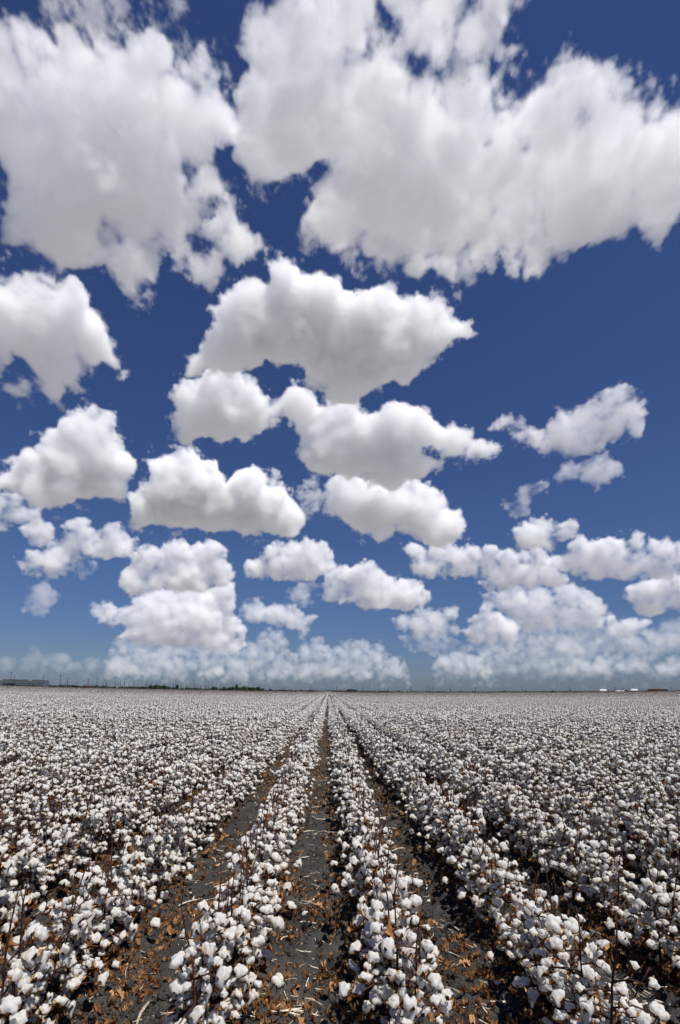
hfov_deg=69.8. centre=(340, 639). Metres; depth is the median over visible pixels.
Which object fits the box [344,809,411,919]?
cotton plant
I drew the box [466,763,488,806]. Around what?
cotton plant
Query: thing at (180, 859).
cotton plant
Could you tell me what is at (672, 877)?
cotton plant
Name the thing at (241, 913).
cotton plant
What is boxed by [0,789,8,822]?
cotton plant
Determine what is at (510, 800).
cotton plant
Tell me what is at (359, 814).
cotton plant
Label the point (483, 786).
cotton plant
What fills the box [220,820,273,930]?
cotton plant
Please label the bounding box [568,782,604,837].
cotton plant
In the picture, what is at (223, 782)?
cotton plant
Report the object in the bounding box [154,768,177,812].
cotton plant
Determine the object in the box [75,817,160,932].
cotton plant
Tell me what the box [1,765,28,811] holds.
cotton plant
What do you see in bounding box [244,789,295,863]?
cotton plant
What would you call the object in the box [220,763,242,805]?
cotton plant
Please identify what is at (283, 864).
cotton plant
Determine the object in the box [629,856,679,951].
cotton plant
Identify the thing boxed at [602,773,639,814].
cotton plant
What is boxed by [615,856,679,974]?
cotton plant
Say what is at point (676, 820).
cotton plant
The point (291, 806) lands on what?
cotton plant
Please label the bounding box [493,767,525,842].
cotton plant
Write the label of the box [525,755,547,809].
cotton plant
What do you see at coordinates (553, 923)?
cotton plant
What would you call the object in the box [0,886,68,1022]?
cotton plant
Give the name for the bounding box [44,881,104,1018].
cotton plant
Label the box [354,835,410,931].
cotton plant
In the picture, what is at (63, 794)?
cotton plant
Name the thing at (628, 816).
cotton plant
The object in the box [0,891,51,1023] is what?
cotton plant
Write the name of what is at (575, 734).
cotton crop
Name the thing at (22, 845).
cotton plant
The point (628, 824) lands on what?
cotton plant
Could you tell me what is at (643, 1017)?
cotton plant
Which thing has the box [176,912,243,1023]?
cotton plant
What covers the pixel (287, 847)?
cotton plant
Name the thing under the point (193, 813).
cotton plant
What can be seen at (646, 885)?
cotton plant
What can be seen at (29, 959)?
cotton plant
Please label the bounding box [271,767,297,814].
cotton plant
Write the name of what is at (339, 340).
sky
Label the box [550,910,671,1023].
cotton plant
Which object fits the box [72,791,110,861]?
cotton plant
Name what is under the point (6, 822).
cotton plant
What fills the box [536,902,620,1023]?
cotton plant
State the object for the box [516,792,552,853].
cotton plant
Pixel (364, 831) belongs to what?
cotton plant
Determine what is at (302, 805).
cotton plant
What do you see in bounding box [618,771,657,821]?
cotton plant
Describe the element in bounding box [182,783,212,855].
cotton plant
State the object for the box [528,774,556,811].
cotton plant
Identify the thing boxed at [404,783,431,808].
cotton plant
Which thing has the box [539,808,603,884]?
cotton plant
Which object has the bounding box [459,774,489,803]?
cotton plant
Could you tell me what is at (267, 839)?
cotton plant
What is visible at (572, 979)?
cotton plant
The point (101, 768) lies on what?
cotton plant
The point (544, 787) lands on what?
cotton plant
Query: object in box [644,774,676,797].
cotton plant
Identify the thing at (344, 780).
cotton plant
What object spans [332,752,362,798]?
cotton plant
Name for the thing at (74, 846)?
cotton plant
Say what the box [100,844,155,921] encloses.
cotton plant
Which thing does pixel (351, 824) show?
cotton plant
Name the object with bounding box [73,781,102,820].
cotton plant
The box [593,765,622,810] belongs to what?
cotton plant
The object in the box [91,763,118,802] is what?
cotton plant
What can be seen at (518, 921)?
cotton plant
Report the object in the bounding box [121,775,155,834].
cotton plant
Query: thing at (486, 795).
cotton plant
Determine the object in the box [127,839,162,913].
cotton plant
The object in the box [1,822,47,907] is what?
cotton plant
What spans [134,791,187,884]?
cotton plant
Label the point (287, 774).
cotton plant
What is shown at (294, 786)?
cotton plant
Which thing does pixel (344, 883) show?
cotton plant
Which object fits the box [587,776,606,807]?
cotton plant
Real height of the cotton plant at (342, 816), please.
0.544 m
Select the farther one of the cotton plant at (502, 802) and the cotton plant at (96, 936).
the cotton plant at (502, 802)
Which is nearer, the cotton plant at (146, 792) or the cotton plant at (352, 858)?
the cotton plant at (352, 858)
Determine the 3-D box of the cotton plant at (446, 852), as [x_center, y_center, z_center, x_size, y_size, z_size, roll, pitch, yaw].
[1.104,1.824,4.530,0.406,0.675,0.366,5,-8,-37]
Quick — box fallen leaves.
[0,714,679,1023]
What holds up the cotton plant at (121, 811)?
on the ground
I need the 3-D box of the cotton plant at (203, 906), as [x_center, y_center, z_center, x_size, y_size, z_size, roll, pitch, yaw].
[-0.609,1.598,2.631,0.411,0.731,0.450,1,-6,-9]
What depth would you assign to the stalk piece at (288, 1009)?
2.58 m
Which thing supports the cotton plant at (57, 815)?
on the ground
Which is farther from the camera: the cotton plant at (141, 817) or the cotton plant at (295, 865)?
the cotton plant at (141, 817)
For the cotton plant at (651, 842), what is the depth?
4.47 m
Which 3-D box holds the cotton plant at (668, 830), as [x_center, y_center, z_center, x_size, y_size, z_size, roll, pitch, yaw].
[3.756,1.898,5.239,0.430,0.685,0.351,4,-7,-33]
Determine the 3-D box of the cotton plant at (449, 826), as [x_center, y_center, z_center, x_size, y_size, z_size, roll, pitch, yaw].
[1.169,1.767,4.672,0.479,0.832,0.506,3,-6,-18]
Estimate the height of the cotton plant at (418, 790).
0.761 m
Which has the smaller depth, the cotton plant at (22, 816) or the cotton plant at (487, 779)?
the cotton plant at (22, 816)
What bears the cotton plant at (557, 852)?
on the ground
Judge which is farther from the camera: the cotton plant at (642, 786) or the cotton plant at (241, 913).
the cotton plant at (642, 786)
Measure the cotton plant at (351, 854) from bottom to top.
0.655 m
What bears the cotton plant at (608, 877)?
on the ground
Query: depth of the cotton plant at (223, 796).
6.19 m
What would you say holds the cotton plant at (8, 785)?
on the ground
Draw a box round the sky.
[0,0,679,691]
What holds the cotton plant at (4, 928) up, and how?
on the ground
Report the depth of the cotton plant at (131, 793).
5.56 m
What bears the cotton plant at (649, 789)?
on the ground
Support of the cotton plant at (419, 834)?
on the ground
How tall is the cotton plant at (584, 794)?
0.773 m
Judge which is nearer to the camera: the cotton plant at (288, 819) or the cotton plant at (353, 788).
the cotton plant at (288, 819)
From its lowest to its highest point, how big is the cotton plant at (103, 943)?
0.662 m
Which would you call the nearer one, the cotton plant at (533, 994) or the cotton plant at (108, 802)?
the cotton plant at (533, 994)
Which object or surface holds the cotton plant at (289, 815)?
on the ground
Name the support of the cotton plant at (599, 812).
on the ground
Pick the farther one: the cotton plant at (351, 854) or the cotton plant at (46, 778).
the cotton plant at (46, 778)
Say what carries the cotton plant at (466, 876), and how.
on the ground
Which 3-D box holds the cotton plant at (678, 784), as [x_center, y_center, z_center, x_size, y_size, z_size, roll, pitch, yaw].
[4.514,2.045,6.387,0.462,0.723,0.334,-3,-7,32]
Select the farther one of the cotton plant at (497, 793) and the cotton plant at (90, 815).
the cotton plant at (497, 793)
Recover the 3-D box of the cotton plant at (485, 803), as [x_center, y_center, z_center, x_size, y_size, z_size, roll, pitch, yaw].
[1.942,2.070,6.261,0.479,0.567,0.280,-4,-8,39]
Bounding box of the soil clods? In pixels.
[0,740,679,1023]
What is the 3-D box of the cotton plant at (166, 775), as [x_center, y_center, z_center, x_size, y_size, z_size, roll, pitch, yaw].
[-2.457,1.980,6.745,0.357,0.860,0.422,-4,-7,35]
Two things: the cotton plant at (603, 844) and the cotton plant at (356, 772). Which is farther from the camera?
the cotton plant at (356, 772)
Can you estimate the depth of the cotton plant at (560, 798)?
6.05 m
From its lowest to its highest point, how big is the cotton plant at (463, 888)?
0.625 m
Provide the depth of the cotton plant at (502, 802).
5.62 m
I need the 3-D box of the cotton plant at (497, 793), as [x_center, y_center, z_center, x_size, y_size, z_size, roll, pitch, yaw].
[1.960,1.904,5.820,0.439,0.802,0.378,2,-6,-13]
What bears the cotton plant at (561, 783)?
on the ground
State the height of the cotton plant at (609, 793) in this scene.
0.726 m
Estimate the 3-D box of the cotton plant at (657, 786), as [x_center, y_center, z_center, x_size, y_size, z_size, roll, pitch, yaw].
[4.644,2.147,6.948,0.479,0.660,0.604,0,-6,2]
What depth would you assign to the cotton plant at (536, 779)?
6.76 m
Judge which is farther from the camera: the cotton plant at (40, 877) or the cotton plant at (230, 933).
the cotton plant at (40, 877)
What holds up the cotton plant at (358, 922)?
on the ground
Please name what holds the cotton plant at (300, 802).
on the ground
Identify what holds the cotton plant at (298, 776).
on the ground
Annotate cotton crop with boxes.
[0,686,679,967]
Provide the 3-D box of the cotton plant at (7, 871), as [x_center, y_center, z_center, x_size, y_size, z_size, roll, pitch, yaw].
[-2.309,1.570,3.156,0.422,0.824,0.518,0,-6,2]
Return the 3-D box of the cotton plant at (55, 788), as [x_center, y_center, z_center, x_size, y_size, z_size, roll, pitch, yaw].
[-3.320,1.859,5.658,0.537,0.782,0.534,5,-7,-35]
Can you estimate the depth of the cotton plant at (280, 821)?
4.59 m
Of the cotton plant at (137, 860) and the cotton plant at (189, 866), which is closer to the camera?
the cotton plant at (137, 860)
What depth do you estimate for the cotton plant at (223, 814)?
5.82 m
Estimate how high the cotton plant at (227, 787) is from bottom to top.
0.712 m
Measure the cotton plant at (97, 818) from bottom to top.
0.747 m
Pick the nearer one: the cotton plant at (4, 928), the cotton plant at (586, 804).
the cotton plant at (4, 928)
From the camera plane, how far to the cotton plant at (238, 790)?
6.90 m
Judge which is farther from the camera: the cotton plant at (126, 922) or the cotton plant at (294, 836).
the cotton plant at (294, 836)
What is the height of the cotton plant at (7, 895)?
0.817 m
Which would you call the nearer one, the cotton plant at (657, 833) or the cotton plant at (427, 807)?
the cotton plant at (657, 833)
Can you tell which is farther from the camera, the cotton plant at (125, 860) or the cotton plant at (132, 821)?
the cotton plant at (132, 821)
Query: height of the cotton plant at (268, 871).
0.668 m
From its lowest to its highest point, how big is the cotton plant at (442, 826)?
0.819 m
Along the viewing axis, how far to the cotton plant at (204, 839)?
5.40 m
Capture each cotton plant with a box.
[0,772,21,814]
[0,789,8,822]
[0,790,36,854]
[0,795,23,845]
[0,810,36,905]
[0,813,28,844]
[0,815,31,920]
[0,823,69,901]
[0,844,17,922]
[0,844,20,934]
[0,881,55,1023]
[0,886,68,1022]
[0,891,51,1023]
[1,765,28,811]
[1,786,34,847]
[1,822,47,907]
[1,901,70,1023]
[7,759,26,813]
[10,776,41,803]
[10,778,48,838]
[11,780,56,833]
[16,810,55,892]
[18,760,67,831]
[19,766,55,801]
[20,761,45,800]
[20,861,108,1018]
[31,815,72,891]
[32,871,111,996]
[35,849,138,977]
[39,771,75,835]
[39,802,80,885]
[40,767,72,829]
[41,771,76,825]
[42,826,124,997]
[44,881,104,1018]
[50,797,88,876]
[52,861,137,959]
[56,785,107,872]
[58,769,85,826]
[59,790,101,868]
[59,839,134,950]
[62,778,85,822]
[70,771,127,854]
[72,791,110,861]
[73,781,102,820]
[74,757,107,801]
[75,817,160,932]
[76,787,108,857]
[77,751,111,806]
[77,771,102,809]
[78,791,133,850]
[88,757,111,809]
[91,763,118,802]
[100,782,126,844]
[100,787,144,834]
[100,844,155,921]
[103,788,136,844]
[105,823,158,910]
[108,772,149,828]
[109,799,180,901]
[118,765,159,831]
[120,792,136,836]
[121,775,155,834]
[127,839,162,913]
[131,792,192,892]
[133,763,169,822]
[134,775,159,827]
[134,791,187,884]
[136,773,163,810]
[138,767,165,816]
[138,805,193,886]
[143,804,195,874]
[145,759,173,813]
[150,805,182,898]
[154,752,175,808]
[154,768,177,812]
[157,781,180,808]
[158,826,202,857]
[164,892,240,1023]
[165,811,195,874]
[169,850,262,1020]
[173,788,201,863]
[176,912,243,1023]
[177,795,213,850]
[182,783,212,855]
[183,798,206,849]
[186,777,215,846]
[189,867,265,991]
[190,850,274,955]
[193,780,216,844]
[195,796,222,834]
[197,825,286,963]
[199,763,226,816]
[199,771,226,827]
[201,766,232,814]
[201,777,227,833]
[205,870,259,1012]
[206,768,238,818]
[209,761,233,811]
[211,759,243,809]
[213,845,283,987]
[214,765,235,809]
[214,840,273,929]
[215,860,270,993]
[217,812,295,914]
[218,767,245,805]
[218,806,292,912]
[218,821,282,912]
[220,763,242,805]
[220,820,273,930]
[240,801,299,868]
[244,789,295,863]
[249,795,292,849]
[249,804,290,887]
[251,792,284,855]
[253,816,284,880]
[257,786,302,889]
[257,805,290,897]
[259,791,297,841]
[260,787,297,849]
[263,770,304,822]
[267,782,296,836]
[268,770,294,816]
[269,783,303,814]
[271,759,306,806]
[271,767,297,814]
[272,773,297,825]
[273,805,292,863]
[275,791,298,837]
[276,767,308,809]
[277,759,308,804]
[280,763,299,806]
[282,782,304,828]
[283,762,303,800]
[286,790,307,807]
[330,815,387,881]
[331,833,400,905]
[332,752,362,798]
[333,762,361,798]
[333,762,365,803]
[334,768,369,816]
[336,766,355,820]
[336,786,378,836]
[336,871,446,1023]
[337,784,373,849]
[337,790,380,864]
[338,770,374,816]
[339,765,371,808]
[340,793,387,863]
[340,797,373,827]
[341,789,392,868]
[341,821,396,915]
[342,792,376,850]
[343,768,375,813]
[344,800,386,859]
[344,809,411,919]
[345,788,373,839]
[346,856,453,1022]
[347,792,385,838]
[349,826,387,903]
[352,835,400,971]
[354,808,393,889]
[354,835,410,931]
[358,878,417,1001]
[360,843,422,978]
[360,899,453,1023]
[386,955,443,1023]
[400,783,418,811]
[402,762,423,812]
[404,760,425,811]
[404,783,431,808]
[405,780,439,816]
[407,770,428,808]
[408,765,440,833]
[409,784,443,824]
[412,777,437,826]
[413,769,444,815]
[413,781,444,831]
[417,820,446,841]
[422,785,460,847]
[424,769,453,841]
[424,780,462,855]
[425,801,456,857]
[430,781,466,844]
[433,785,462,865]
[435,781,482,856]
[436,782,503,879]
[442,824,508,895]
[444,799,477,860]
[449,802,477,868]
[452,825,506,896]
[454,789,493,883]
[457,836,529,920]
[458,821,523,919]
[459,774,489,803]
[461,765,478,807]
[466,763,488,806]
[472,752,492,807]
[474,768,497,810]
[474,833,523,921]
[476,777,506,830]
[478,779,494,814]
[478,832,534,931]
[479,777,493,815]
[480,777,507,827]
[486,766,523,825]
[487,895,562,972]
[488,763,510,824]
[489,764,517,841]
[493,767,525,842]
[493,794,534,841]
[498,770,549,843]
[498,866,570,960]
[502,888,551,987]
[504,786,550,854]
[505,784,544,844]
[510,794,555,858]
[512,854,630,1009]
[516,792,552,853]
[516,895,633,1023]
[520,873,588,984]
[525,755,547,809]
[525,766,552,813]
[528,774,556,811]
[530,813,556,869]
[530,815,582,877]
[532,768,555,820]
[532,789,574,874]
[535,772,564,813]
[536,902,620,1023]
[536,913,631,1023]
[537,771,579,811]
[537,810,586,887]
[538,813,598,881]
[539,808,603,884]
[549,776,581,826]
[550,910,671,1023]
[551,763,574,818]
[562,781,582,825]
[562,822,615,901]
[563,774,603,830]
[563,816,642,915]
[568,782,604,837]
[572,789,618,834]
[574,789,621,844]
[575,818,627,911]
[575,839,643,928]
[576,967,666,1023]
[578,765,611,802]
[584,812,631,854]
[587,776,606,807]
[589,756,614,808]
[589,801,621,852]
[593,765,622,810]
[595,775,642,859]
[600,772,623,810]
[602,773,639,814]
[610,771,646,820]
[611,785,665,867]
[613,798,651,868]
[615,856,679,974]
[616,788,663,863]
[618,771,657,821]
[623,844,679,962]
[624,807,669,870]
[629,773,658,819]
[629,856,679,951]
[630,762,667,825]
[632,768,667,829]
[637,801,679,886]
[641,792,679,884]
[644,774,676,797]
[644,782,679,811]
[648,774,676,838]
[649,797,677,833]
[654,771,676,811]
[658,898,679,967]
[660,775,679,808]
[661,853,679,881]
[665,757,679,817]
[665,782,679,805]
[665,807,679,829]
[666,831,679,882]
[667,801,679,831]
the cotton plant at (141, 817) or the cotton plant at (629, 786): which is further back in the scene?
the cotton plant at (629, 786)
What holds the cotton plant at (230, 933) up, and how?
on the ground
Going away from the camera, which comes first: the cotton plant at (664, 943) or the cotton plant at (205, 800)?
the cotton plant at (664, 943)
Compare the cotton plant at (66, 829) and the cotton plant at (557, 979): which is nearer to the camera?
the cotton plant at (557, 979)
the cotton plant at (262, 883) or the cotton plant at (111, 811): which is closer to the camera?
the cotton plant at (262, 883)
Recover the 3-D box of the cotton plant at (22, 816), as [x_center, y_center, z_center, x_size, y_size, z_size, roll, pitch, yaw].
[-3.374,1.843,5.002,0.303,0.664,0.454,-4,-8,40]
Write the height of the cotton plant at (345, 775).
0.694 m
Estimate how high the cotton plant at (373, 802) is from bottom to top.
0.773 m
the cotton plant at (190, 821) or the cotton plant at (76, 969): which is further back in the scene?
the cotton plant at (190, 821)
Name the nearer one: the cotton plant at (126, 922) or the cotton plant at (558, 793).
the cotton plant at (126, 922)
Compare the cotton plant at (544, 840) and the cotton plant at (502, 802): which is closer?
the cotton plant at (544, 840)
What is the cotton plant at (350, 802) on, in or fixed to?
on the ground
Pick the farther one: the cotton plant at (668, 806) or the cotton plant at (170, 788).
the cotton plant at (170, 788)
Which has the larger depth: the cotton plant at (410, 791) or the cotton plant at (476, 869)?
the cotton plant at (410, 791)
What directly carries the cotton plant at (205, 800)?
on the ground
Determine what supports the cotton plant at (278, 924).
on the ground
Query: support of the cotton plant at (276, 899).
on the ground
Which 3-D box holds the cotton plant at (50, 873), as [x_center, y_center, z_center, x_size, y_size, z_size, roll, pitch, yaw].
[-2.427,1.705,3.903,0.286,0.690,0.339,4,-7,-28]
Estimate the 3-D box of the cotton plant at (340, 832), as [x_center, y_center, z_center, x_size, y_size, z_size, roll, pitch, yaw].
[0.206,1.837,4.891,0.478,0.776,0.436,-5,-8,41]
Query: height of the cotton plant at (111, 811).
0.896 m
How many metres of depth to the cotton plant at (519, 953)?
2.89 m
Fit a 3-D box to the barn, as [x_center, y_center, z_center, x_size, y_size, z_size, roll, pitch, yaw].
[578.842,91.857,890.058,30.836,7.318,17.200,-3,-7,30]
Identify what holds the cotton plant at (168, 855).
on the ground
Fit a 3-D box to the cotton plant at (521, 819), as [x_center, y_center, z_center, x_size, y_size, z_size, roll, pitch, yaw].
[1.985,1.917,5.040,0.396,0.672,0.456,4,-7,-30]
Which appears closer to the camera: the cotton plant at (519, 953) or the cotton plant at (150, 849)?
the cotton plant at (519, 953)
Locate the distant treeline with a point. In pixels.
(324, 690)
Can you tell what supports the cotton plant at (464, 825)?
on the ground
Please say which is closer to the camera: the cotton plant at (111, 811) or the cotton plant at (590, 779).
the cotton plant at (111, 811)
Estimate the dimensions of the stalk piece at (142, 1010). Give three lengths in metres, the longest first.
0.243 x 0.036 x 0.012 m
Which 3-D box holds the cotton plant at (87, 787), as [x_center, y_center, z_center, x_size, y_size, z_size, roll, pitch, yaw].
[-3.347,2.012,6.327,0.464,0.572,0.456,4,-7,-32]
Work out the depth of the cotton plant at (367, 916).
2.63 m
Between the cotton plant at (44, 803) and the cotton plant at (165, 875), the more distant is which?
the cotton plant at (44, 803)
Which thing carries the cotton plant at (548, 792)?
on the ground
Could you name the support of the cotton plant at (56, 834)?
on the ground
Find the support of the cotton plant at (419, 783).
on the ground
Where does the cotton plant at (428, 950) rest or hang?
on the ground
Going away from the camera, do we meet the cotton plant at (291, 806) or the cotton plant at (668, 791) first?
the cotton plant at (291, 806)
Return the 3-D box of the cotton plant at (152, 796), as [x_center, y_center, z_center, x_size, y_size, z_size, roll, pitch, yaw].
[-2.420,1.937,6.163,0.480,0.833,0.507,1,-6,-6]
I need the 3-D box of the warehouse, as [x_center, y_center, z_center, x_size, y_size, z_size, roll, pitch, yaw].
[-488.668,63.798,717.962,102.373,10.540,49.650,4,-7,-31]
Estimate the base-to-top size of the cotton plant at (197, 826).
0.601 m
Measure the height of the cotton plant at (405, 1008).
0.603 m
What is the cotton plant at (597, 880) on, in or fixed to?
on the ground
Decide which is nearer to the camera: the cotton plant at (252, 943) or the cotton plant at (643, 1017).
the cotton plant at (643, 1017)
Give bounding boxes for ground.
[0,686,679,1023]
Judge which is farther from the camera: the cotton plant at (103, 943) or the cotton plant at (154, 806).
the cotton plant at (154, 806)
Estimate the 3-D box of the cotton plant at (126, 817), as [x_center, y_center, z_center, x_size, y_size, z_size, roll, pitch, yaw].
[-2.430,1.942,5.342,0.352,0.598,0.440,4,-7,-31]
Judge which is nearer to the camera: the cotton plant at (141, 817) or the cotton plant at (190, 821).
the cotton plant at (190, 821)
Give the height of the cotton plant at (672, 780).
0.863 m
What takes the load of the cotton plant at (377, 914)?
on the ground
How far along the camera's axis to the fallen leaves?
3.34 m
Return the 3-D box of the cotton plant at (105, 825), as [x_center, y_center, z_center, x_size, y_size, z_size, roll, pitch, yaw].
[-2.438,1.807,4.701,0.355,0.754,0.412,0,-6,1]
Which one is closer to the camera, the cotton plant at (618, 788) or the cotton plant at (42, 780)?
the cotton plant at (42, 780)
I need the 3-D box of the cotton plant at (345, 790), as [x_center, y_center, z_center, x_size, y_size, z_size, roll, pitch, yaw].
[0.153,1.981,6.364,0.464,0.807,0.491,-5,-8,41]
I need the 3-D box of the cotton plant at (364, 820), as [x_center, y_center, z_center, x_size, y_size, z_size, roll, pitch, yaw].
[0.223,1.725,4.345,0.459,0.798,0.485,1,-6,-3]
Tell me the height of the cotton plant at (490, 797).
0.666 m
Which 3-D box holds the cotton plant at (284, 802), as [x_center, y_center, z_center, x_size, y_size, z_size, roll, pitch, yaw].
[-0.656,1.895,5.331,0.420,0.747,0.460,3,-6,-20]
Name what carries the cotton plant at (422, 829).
on the ground
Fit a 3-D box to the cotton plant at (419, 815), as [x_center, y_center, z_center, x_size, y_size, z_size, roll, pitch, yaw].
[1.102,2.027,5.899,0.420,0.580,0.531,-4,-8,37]
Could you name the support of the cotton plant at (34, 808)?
on the ground
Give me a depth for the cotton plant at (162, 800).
6.33 m
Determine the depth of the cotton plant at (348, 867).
4.18 m
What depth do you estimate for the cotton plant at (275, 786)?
5.79 m
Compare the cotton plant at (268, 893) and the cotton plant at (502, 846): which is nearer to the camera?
the cotton plant at (268, 893)
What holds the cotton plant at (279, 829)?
on the ground
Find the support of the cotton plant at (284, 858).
on the ground
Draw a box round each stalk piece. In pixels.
[136,1001,149,1023]
[271,1007,301,1011]
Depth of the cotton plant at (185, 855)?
4.48 m
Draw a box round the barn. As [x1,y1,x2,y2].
[648,688,667,690]
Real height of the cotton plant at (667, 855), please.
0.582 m
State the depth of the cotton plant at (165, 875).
4.07 m
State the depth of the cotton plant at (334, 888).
3.70 m
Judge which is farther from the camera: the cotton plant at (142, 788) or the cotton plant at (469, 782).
the cotton plant at (469, 782)
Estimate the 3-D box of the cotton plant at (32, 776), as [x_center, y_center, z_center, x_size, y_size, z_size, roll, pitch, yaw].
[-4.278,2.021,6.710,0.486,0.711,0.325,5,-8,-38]
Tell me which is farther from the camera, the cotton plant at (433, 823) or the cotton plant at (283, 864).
the cotton plant at (433, 823)
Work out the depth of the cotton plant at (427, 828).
5.23 m
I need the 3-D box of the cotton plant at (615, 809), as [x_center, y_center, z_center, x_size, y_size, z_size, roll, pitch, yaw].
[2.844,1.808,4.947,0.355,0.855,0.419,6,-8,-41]
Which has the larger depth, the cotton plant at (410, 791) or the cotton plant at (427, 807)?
the cotton plant at (410, 791)
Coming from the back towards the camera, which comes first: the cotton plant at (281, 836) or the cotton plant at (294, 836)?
the cotton plant at (294, 836)
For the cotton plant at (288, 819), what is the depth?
4.99 m
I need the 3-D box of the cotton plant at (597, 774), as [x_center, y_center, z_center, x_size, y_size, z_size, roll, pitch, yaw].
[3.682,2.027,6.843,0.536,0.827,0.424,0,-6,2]
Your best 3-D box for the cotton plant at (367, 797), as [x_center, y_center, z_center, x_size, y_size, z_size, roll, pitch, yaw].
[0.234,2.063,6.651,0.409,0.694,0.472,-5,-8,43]
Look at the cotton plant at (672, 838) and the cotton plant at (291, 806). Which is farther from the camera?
the cotton plant at (291, 806)
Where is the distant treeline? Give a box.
[15,684,679,691]
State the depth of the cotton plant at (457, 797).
5.10 m
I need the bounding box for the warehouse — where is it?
[0,679,48,686]
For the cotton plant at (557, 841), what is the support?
on the ground
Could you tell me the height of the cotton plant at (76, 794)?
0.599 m
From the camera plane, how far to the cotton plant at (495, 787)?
5.97 m
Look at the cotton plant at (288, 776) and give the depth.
6.71 m
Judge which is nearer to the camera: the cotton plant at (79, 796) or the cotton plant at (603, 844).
the cotton plant at (603, 844)
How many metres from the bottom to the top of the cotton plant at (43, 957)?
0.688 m
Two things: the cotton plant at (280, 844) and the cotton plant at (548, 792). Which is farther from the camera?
the cotton plant at (548, 792)
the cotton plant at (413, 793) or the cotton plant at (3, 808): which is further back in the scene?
the cotton plant at (413, 793)
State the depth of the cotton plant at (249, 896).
2.79 m
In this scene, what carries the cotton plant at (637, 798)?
on the ground
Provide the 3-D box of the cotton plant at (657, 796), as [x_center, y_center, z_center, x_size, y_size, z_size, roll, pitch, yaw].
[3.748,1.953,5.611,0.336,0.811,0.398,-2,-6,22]
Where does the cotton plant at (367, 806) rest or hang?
on the ground
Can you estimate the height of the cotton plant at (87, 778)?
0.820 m
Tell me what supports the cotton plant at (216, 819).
on the ground
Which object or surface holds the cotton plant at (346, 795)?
on the ground
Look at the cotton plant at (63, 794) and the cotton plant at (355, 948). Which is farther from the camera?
the cotton plant at (63, 794)
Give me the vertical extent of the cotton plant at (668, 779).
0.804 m
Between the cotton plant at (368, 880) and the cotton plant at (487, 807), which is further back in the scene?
the cotton plant at (487, 807)
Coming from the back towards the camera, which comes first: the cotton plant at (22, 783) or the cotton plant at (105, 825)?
the cotton plant at (22, 783)
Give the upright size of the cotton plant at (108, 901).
0.744 m
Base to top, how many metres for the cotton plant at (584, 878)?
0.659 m
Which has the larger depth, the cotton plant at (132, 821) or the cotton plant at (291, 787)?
the cotton plant at (291, 787)
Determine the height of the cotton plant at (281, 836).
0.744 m
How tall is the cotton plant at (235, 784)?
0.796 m
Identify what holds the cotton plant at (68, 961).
on the ground
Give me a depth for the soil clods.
3.20 m
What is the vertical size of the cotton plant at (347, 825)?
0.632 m
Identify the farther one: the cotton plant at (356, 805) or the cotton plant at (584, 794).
the cotton plant at (584, 794)
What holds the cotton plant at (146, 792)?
on the ground
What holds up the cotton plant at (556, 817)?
on the ground
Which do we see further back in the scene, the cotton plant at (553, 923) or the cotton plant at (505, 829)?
the cotton plant at (505, 829)
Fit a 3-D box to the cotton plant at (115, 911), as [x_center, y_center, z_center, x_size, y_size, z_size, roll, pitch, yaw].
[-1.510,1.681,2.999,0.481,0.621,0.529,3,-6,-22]
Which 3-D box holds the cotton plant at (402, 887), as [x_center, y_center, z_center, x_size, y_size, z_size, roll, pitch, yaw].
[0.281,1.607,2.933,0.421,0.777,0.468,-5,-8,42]
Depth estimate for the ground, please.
3.69 m
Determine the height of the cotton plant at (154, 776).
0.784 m
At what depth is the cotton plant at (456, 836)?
4.26 m
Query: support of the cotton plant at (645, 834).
on the ground
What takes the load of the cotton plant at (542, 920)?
on the ground
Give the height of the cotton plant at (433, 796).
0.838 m
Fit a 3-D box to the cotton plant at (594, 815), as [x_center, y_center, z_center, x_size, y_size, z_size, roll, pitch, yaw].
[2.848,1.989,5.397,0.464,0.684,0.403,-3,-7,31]
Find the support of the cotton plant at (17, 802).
on the ground
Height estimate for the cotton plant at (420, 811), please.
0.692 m
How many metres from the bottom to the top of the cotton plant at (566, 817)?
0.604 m
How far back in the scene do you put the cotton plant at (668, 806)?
5.48 m
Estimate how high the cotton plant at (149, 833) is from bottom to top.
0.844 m
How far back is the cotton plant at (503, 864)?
3.45 m
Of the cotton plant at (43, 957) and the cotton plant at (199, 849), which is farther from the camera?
the cotton plant at (199, 849)
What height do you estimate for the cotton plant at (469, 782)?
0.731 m
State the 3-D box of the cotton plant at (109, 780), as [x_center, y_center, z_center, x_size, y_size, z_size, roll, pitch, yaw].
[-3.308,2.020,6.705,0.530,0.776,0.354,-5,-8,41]
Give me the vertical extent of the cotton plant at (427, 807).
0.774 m
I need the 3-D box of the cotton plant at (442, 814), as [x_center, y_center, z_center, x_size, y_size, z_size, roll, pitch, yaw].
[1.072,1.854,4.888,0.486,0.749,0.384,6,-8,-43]
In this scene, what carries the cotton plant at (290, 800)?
on the ground
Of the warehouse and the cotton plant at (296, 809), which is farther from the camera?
the warehouse
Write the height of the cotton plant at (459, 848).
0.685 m
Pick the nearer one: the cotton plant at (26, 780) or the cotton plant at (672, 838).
the cotton plant at (672, 838)
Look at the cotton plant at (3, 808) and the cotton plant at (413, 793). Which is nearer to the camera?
the cotton plant at (3, 808)
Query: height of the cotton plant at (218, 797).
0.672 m
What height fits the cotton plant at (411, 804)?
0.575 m
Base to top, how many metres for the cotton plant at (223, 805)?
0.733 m
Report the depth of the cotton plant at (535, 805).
5.10 m
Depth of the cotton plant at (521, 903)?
3.05 m
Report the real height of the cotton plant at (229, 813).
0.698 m
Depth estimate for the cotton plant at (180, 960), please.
2.08 m
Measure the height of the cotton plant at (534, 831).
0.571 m

